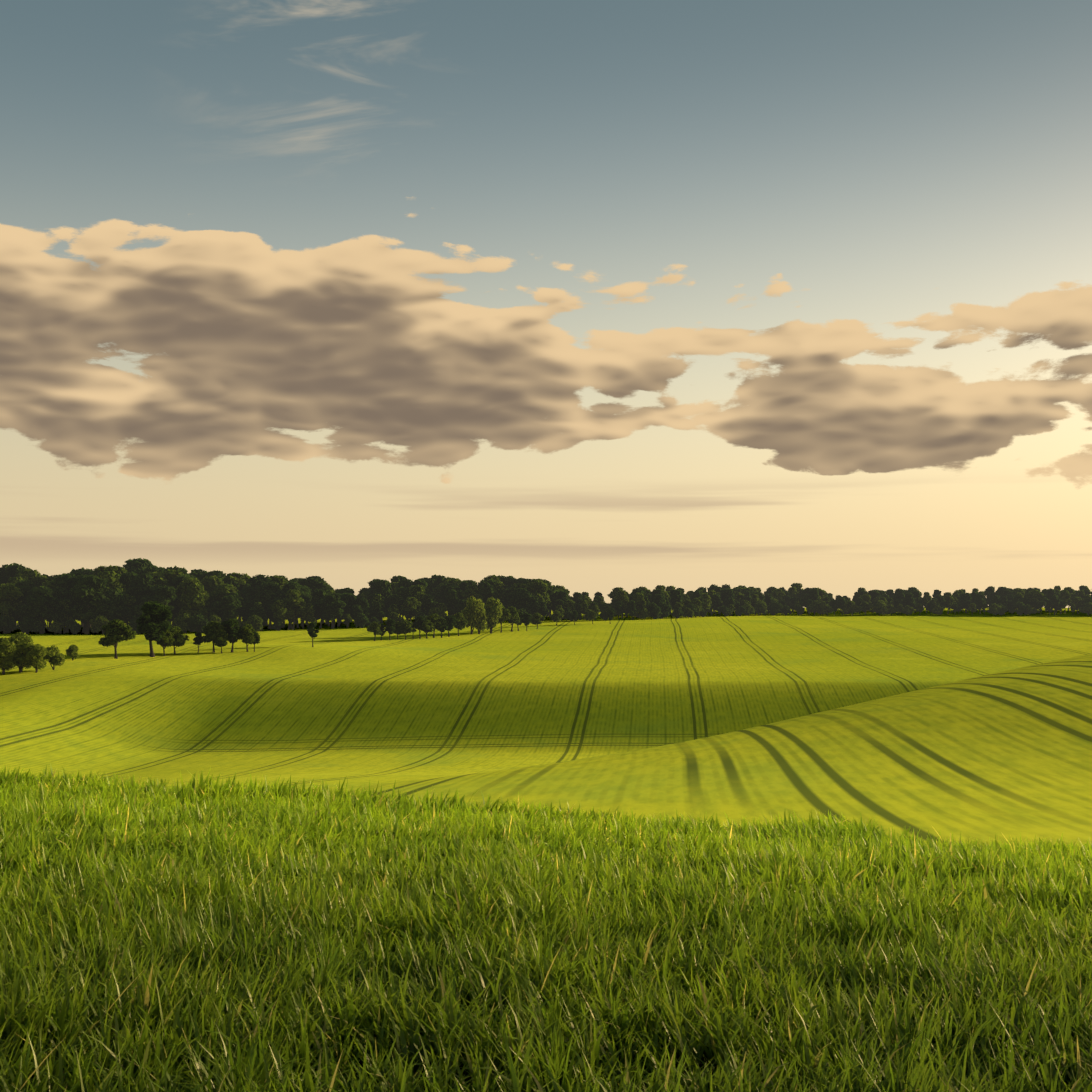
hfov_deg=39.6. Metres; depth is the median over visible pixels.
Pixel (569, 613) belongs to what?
shrub
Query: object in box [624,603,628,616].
forest tree
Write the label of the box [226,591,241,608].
forest tree
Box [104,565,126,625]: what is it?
forest tree
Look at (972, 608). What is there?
forest tree
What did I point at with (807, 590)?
forest tree
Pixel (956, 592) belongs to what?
forest tree
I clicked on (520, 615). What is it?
field tree
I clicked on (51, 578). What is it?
forest tree
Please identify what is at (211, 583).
forest tree
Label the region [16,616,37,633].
shrub
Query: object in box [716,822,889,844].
wheat
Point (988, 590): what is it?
forest tree
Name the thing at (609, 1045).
grass
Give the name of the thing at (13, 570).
forest tree
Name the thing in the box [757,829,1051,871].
grass
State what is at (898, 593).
forest tree
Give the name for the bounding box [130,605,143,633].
forest tree
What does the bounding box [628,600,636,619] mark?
forest tree
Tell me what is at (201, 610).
forest tree
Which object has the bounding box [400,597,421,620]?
forest tree
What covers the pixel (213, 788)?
grass
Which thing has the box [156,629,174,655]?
field tree
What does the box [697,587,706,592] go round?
forest tree
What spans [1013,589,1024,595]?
forest tree
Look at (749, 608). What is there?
shrub
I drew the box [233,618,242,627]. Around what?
shrub
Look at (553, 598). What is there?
forest tree
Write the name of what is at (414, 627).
field tree
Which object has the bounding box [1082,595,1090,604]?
forest tree
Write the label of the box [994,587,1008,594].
forest tree
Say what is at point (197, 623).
shrub
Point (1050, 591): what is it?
forest tree
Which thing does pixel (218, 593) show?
forest tree
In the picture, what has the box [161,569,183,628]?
forest tree
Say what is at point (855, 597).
forest tree
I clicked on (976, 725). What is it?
ground
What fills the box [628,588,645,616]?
forest tree
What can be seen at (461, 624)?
field tree
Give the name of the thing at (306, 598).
forest tree
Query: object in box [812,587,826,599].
forest tree
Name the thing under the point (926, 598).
forest tree
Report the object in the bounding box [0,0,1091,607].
sky
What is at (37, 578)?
forest tree
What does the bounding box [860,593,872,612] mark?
forest tree
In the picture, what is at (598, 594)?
forest tree
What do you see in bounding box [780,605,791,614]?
shrub
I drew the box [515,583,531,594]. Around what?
forest tree
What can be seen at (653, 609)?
shrub
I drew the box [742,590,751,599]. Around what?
forest tree
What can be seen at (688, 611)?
shrub
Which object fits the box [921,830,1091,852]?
grass
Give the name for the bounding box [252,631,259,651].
field tree
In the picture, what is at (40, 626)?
shrub
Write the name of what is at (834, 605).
forest tree
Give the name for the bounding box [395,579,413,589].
forest tree
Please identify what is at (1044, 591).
forest tree
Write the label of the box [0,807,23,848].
wheat
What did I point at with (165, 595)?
forest tree
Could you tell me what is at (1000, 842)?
wheat
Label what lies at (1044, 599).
forest tree
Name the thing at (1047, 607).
forest tree
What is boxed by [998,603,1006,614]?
shrub
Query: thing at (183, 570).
forest tree
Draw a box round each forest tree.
[0,563,12,582]
[4,563,27,624]
[7,577,24,629]
[15,579,34,588]
[16,569,47,587]
[24,586,58,633]
[42,580,56,625]
[46,574,59,580]
[52,573,76,632]
[56,599,74,633]
[68,574,111,633]
[70,567,93,626]
[81,620,86,632]
[93,566,106,575]
[97,571,126,594]
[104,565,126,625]
[123,558,154,572]
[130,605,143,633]
[133,573,153,604]
[136,566,154,574]
[143,585,178,612]
[146,566,166,571]
[148,571,168,586]
[151,585,176,620]
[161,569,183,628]
[166,565,187,574]
[171,574,193,590]
[176,577,205,631]
[178,607,191,632]
[185,582,208,631]
[188,569,206,580]
[199,570,228,583]
[200,575,225,593]
[205,594,211,613]
[209,583,243,614]
[217,595,239,621]
[226,581,241,613]
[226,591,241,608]
[227,572,250,619]
[238,600,254,621]
[241,574,279,598]
[253,581,285,628]
[254,602,263,609]
[259,609,267,630]
[270,575,287,592]
[270,600,286,630]
[282,581,305,628]
[283,589,305,629]
[283,597,297,629]
[288,578,303,623]
[296,585,311,627]
[299,576,328,622]
[300,595,310,628]
[301,586,312,625]
[301,603,316,627]
[310,589,328,627]
[317,593,345,628]
[320,583,334,622]
[326,590,335,625]
[335,593,343,625]
[338,587,354,593]
[339,593,356,626]
[342,614,351,627]
[348,605,362,626]
[356,597,368,607]
[357,587,367,595]
[359,592,370,602]
[366,579,379,593]
[369,600,388,620]
[370,580,392,622]
[370,602,383,619]
[387,582,396,618]
[391,575,406,616]
[394,586,410,618]
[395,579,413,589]
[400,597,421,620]
[408,585,428,610]
[414,579,428,593]
[425,578,436,592]
[431,574,445,585]
[437,578,461,588]
[437,583,462,614]
[444,585,461,614]
[446,589,458,614]
[458,580,475,598]
[460,584,483,602]
[477,582,498,606]
[478,575,506,589]
[486,579,496,590]
[496,575,506,584]
[496,581,507,603]
[503,576,515,589]
[504,589,509,607]
[505,592,512,606]
[506,583,519,599]
[513,578,524,582]
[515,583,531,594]
[527,579,548,602]
[539,578,556,609]
[539,601,548,620]
[540,595,552,615]
[550,587,559,610]
[553,600,565,612]
[556,585,569,595]
[557,591,568,601]
[572,592,581,602]
[575,603,580,611]
[580,596,591,609]
[580,600,587,619]
[581,592,588,614]
[591,605,599,619]
[594,592,603,615]
[596,597,604,610]
[600,603,612,611]
[607,587,622,615]
[611,599,616,616]
[614,590,628,617]
[614,601,623,618]
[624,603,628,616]
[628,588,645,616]
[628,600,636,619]
[631,592,642,617]
[634,586,650,594]
[635,594,645,618]
[650,588,664,600]
[652,594,665,604]
[655,585,668,597]
[665,586,675,612]
[669,589,682,608]
[677,588,686,605]
[690,590,701,599]
[691,598,701,616]
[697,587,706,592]
[700,593,711,608]
[702,598,709,616]
[707,584,717,612]
[707,590,715,615]
[711,594,721,615]
[714,586,723,613]
[720,588,734,606]
[726,598,735,615]
[728,604,734,615]
[732,587,742,605]
[741,588,752,594]
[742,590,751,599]
[748,586,758,592]
[749,594,759,614]
[750,592,764,613]
[763,587,775,593]
[764,594,773,613]
[772,588,785,600]
[784,591,790,601]
[787,587,798,610]
[790,597,795,612]
[791,583,803,596]
[800,587,811,597]
[803,594,812,613]
[806,599,812,614]
[810,589,819,601]
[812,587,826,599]
[830,600,838,614]
[837,597,845,614]
[852,592,858,603]
[856,590,866,603]
[856,597,862,613]
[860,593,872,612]
[860,602,868,614]
[867,590,880,603]
[885,589,893,600]
[893,588,904,612]
[897,604,903,614]
[901,592,916,608]
[908,587,921,595]
[912,590,921,611]
[915,603,923,614]
[921,592,931,612]
[927,602,932,613]
[932,589,941,598]
[938,596,944,607]
[942,592,954,613]
[951,603,957,611]
[952,590,962,599]
[956,602,961,613]
[959,592,971,612]
[968,603,976,614]
[970,591,978,611]
[974,594,984,613]
[981,602,987,614]
[983,586,994,604]
[985,597,989,609]
[988,592,994,601]
[991,595,1000,604]
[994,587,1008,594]
[1000,590,1013,597]
[1007,601,1013,612]
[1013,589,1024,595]
[1026,590,1045,613]
[1036,593,1047,612]
[1038,601,1043,612]
[1041,589,1046,611]
[1044,600,1052,614]
[1045,588,1055,599]
[1049,595,1060,614]
[1058,590,1071,612]
[1058,597,1067,612]
[1064,587,1075,610]
[1068,593,1075,605]
[1070,604,1075,611]
[1072,597,1082,613]
[1076,590,1084,599]
[1078,585,1090,594]
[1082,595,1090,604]
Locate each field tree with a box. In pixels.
[0,637,16,673]
[8,632,33,672]
[24,644,47,672]
[42,645,65,669]
[65,644,78,659]
[98,619,136,658]
[136,601,172,656]
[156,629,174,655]
[169,626,188,653]
[193,632,202,652]
[202,621,226,652]
[213,629,228,652]
[221,618,242,652]
[237,624,259,651]
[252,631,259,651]
[306,622,318,646]
[366,621,381,640]
[379,624,385,639]
[384,619,394,639]
[393,621,403,638]
[400,620,412,638]
[412,622,417,638]
[414,616,423,638]
[421,619,433,638]
[425,613,442,637]
[437,618,447,637]
[445,615,455,636]
[452,613,468,635]
[459,596,484,633]
[471,606,487,633]
[484,597,501,632]
[495,605,510,632]
[507,606,519,631]
[516,611,523,630]
[522,613,530,630]
[530,613,544,628]
[550,610,563,625]
[571,611,577,624]
[588,610,596,623]
[607,610,613,623]
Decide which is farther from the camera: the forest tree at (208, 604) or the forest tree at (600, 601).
the forest tree at (600, 601)
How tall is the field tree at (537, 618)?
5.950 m
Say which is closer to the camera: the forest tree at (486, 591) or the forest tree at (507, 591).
the forest tree at (486, 591)
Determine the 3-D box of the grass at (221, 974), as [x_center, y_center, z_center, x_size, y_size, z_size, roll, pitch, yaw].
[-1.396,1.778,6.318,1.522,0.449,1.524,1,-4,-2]
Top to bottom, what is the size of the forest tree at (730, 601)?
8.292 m
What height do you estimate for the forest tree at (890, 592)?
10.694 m
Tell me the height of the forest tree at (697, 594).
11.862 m
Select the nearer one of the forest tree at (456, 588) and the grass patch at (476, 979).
the grass patch at (476, 979)
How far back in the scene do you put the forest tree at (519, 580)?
643.50 m
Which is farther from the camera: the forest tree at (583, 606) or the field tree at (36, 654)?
the forest tree at (583, 606)
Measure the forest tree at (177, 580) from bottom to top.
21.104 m
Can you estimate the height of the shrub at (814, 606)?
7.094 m
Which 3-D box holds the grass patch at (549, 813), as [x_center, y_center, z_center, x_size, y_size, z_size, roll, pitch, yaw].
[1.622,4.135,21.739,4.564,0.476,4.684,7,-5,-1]
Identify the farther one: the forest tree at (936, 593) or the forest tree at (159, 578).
the forest tree at (936, 593)
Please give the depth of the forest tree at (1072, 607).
697.48 m
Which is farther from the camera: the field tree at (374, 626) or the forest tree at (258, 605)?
the forest tree at (258, 605)
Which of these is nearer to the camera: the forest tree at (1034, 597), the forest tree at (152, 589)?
the forest tree at (152, 589)
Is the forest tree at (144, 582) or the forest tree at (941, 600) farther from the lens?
the forest tree at (941, 600)
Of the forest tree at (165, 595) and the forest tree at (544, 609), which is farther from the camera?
the forest tree at (544, 609)
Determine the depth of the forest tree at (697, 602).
640.74 m
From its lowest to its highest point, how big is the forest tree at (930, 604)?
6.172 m
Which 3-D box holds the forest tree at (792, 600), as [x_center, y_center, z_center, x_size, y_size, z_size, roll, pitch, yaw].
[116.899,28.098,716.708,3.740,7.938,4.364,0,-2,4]
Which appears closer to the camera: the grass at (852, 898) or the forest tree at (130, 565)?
the grass at (852, 898)
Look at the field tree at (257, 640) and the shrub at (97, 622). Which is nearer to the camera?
the field tree at (257, 640)
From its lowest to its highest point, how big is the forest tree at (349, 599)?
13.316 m
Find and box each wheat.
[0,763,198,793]
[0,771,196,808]
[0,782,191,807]
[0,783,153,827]
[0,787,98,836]
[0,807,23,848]
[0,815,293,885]
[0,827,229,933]
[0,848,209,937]
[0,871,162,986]
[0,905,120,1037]
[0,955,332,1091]
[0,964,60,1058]
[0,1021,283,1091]
[2,770,82,786]
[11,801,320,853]
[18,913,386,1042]
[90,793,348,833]
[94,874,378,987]
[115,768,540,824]
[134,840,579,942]
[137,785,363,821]
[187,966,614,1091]
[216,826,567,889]
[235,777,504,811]
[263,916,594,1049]
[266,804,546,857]
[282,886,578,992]
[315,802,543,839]
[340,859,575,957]
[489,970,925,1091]
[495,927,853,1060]
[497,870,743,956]
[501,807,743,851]
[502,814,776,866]
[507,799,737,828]
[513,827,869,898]
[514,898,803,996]
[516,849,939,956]
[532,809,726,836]
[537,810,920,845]
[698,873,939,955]
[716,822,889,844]
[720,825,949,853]
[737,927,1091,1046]
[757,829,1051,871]
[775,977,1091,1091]
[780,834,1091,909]
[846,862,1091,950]
[893,834,1042,845]
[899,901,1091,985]
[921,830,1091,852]
[942,837,1085,856]
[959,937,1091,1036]
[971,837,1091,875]
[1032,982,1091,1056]
[1051,858,1088,893]
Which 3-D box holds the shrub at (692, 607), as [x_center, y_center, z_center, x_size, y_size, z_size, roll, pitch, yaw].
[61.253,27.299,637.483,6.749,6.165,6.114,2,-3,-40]
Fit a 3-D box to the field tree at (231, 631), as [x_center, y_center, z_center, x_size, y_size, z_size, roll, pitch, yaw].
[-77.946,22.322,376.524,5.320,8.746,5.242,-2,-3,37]
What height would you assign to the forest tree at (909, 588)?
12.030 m
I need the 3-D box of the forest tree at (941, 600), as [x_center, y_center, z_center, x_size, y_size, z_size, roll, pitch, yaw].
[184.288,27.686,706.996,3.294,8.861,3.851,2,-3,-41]
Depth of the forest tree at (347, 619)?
559.57 m
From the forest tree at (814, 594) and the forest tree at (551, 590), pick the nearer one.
the forest tree at (551, 590)
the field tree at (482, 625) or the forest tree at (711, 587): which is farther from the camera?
the forest tree at (711, 587)
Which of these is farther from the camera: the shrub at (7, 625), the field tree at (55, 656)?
the shrub at (7, 625)
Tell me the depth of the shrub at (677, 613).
623.74 m
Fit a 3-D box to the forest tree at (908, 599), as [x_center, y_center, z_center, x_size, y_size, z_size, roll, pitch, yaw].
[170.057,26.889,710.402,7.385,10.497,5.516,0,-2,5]
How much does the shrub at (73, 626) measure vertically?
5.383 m
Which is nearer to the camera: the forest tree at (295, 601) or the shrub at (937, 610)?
the forest tree at (295, 601)
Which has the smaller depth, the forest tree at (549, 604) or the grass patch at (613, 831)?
the grass patch at (613, 831)
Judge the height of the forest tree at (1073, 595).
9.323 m
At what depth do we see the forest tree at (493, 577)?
638.17 m
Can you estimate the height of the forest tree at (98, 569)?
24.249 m
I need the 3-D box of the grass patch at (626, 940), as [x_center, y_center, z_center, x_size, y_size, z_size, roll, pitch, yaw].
[0.575,1.930,7.371,1.522,0.426,1.525,1,-4,-2]
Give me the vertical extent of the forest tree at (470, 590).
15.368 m
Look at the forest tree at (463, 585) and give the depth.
614.03 m
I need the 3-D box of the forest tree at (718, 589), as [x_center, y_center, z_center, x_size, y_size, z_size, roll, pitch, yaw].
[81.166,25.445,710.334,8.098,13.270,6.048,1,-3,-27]
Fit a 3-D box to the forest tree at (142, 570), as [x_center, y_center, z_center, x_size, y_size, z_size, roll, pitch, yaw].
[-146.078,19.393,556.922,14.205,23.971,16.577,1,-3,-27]
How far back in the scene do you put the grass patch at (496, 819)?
14.80 m
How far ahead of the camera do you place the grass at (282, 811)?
14.73 m
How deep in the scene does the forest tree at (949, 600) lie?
710.44 m
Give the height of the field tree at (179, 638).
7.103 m
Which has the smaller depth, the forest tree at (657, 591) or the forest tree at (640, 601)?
the forest tree at (640, 601)
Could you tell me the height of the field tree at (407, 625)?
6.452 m
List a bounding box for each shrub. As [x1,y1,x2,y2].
[0,616,15,633]
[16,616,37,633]
[35,620,46,633]
[48,620,63,632]
[65,619,81,633]
[89,615,109,633]
[174,613,190,632]
[187,614,208,632]
[208,614,221,628]
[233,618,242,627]
[242,615,262,630]
[271,619,284,630]
[353,613,370,627]
[386,612,403,622]
[558,609,566,620]
[565,610,574,620]
[575,611,581,620]
[584,609,597,620]
[599,609,607,619]
[637,608,650,618]
[644,602,661,618]
[659,603,671,618]
[672,608,683,618]
[682,607,693,617]
[687,604,699,617]
[700,608,706,616]
[719,606,730,615]
[735,606,745,615]
[743,603,754,615]
[753,602,767,614]
[768,602,782,614]
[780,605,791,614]
[794,604,804,614]
[806,600,822,614]
[819,604,833,614]
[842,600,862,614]
[869,600,887,614]
[886,604,897,614]
[901,605,912,614]
[932,606,943,614]
[987,603,1001,615]
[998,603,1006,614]
[1013,601,1027,614]
[1024,604,1037,614]
[1078,602,1091,614]
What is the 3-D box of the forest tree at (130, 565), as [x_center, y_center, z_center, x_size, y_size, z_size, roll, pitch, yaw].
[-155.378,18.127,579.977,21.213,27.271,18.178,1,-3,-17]
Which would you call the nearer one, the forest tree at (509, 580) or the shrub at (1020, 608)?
the forest tree at (509, 580)
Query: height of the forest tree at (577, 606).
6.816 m
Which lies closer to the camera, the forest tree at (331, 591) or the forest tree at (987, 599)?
the forest tree at (331, 591)
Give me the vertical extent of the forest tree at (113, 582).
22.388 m
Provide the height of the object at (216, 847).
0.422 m
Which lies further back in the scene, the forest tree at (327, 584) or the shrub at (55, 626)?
the forest tree at (327, 584)
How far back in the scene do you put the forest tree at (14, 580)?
546.03 m
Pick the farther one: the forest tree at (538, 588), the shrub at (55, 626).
the forest tree at (538, 588)
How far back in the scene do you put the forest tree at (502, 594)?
609.02 m
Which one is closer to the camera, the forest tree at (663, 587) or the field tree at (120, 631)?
the field tree at (120, 631)
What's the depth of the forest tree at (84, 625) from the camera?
526.58 m
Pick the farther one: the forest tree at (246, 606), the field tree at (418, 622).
the forest tree at (246, 606)
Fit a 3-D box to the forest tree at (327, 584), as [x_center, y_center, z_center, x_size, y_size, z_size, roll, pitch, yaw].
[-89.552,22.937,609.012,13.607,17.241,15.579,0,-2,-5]
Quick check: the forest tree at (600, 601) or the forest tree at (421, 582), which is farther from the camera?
the forest tree at (600, 601)
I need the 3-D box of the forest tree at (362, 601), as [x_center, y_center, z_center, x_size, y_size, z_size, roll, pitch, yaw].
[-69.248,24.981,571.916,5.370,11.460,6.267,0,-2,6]
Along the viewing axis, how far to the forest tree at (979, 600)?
711.45 m
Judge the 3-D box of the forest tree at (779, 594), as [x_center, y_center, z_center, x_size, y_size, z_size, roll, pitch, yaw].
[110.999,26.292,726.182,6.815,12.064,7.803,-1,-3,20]
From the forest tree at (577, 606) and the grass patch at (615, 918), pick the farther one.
the forest tree at (577, 606)
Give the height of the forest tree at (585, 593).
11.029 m
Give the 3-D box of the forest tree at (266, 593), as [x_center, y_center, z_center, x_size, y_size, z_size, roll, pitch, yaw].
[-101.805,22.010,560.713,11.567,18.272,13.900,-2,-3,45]
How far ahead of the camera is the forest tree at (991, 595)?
749.15 m
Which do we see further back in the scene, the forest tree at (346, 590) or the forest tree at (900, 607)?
the forest tree at (900, 607)
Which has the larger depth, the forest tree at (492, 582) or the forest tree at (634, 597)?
the forest tree at (634, 597)
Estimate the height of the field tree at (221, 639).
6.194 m
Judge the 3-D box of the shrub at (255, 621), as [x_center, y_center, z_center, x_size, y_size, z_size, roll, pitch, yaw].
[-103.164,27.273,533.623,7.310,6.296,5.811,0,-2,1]
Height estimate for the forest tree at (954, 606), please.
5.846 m
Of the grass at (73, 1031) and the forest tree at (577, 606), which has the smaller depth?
the grass at (73, 1031)
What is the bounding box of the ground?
[0,607,1091,1091]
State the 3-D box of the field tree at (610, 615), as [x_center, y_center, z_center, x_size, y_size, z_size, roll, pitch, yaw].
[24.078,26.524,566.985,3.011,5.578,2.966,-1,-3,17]
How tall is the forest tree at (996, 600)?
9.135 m
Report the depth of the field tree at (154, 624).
360.36 m
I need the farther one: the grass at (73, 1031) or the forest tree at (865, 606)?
the forest tree at (865, 606)
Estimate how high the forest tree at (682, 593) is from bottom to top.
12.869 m
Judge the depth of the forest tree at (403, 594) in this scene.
583.27 m
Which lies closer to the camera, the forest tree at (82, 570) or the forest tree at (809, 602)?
the forest tree at (82, 570)
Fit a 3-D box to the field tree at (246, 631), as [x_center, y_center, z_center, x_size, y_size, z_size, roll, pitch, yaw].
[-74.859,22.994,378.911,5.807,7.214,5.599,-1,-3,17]
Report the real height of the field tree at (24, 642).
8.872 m
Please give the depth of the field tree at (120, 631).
352.05 m
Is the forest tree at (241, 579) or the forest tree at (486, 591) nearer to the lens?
the forest tree at (241, 579)
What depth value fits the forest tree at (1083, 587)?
763.15 m
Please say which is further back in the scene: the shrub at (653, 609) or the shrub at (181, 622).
the shrub at (653, 609)
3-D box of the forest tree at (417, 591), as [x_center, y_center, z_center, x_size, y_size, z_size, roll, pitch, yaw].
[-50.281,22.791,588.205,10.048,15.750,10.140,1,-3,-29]
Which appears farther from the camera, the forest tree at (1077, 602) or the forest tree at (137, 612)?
the forest tree at (1077, 602)
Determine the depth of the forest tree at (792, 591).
744.76 m
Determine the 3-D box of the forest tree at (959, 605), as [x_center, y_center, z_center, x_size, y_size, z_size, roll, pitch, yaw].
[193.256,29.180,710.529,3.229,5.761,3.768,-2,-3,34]
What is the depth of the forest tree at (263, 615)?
541.45 m
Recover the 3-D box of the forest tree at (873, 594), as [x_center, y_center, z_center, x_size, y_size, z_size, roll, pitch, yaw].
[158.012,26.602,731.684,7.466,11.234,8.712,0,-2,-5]
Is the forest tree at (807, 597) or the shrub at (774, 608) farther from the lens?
the forest tree at (807, 597)
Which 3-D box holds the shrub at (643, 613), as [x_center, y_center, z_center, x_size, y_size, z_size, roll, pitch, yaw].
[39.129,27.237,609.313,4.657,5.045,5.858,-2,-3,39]
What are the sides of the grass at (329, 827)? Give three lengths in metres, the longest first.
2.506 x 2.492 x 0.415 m
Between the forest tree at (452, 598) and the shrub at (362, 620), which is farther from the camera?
the forest tree at (452, 598)
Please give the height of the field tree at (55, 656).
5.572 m
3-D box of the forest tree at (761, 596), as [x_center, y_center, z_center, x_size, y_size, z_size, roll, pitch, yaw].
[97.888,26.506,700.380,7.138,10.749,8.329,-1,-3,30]
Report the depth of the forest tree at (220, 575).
574.11 m
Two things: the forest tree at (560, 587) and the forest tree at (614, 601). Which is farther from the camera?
the forest tree at (614, 601)
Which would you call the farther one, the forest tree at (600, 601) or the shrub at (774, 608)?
the shrub at (774, 608)
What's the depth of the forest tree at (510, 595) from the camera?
600.64 m
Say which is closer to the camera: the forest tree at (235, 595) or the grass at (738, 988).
the grass at (738, 988)
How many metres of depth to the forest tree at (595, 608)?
601.06 m
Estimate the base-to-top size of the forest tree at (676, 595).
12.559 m
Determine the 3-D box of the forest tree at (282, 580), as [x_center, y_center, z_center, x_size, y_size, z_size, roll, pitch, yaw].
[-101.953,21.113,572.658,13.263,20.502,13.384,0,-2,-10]
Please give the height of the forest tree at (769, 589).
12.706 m
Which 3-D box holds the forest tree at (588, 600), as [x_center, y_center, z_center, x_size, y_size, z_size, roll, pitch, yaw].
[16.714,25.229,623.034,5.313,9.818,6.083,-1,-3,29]
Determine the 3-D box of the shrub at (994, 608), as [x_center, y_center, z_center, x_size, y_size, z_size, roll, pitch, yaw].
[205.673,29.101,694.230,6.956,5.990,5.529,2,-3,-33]
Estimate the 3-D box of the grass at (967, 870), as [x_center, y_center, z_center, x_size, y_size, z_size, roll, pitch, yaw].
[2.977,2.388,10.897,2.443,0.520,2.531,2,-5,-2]
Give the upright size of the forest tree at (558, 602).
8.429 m
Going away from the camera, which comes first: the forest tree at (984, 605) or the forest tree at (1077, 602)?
the forest tree at (984, 605)
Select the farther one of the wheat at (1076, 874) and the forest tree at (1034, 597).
the forest tree at (1034, 597)
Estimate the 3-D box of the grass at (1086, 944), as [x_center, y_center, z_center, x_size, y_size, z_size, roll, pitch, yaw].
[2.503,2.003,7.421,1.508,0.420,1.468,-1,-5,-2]
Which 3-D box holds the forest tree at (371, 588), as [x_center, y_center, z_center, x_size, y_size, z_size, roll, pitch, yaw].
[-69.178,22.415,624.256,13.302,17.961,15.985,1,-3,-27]
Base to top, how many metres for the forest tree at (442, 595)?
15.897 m
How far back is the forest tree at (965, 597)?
719.72 m
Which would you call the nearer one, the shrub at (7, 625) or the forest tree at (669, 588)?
the shrub at (7, 625)
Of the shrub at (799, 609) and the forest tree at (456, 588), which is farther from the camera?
the shrub at (799, 609)
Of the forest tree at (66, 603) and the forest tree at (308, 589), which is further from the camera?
the forest tree at (308, 589)
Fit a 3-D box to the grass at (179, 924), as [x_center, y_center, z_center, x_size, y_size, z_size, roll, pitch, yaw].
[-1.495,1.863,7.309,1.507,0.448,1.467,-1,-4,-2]
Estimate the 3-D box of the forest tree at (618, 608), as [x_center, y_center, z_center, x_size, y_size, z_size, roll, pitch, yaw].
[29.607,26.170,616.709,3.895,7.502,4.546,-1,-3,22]
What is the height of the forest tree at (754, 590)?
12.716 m
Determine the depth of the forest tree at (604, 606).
626.40 m
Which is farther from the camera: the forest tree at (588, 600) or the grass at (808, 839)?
the forest tree at (588, 600)
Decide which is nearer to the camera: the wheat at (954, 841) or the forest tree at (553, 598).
the wheat at (954, 841)
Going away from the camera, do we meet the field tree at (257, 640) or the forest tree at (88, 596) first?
the field tree at (257, 640)
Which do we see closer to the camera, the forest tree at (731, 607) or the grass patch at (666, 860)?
the grass patch at (666, 860)
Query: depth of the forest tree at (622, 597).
625.45 m
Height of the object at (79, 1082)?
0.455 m

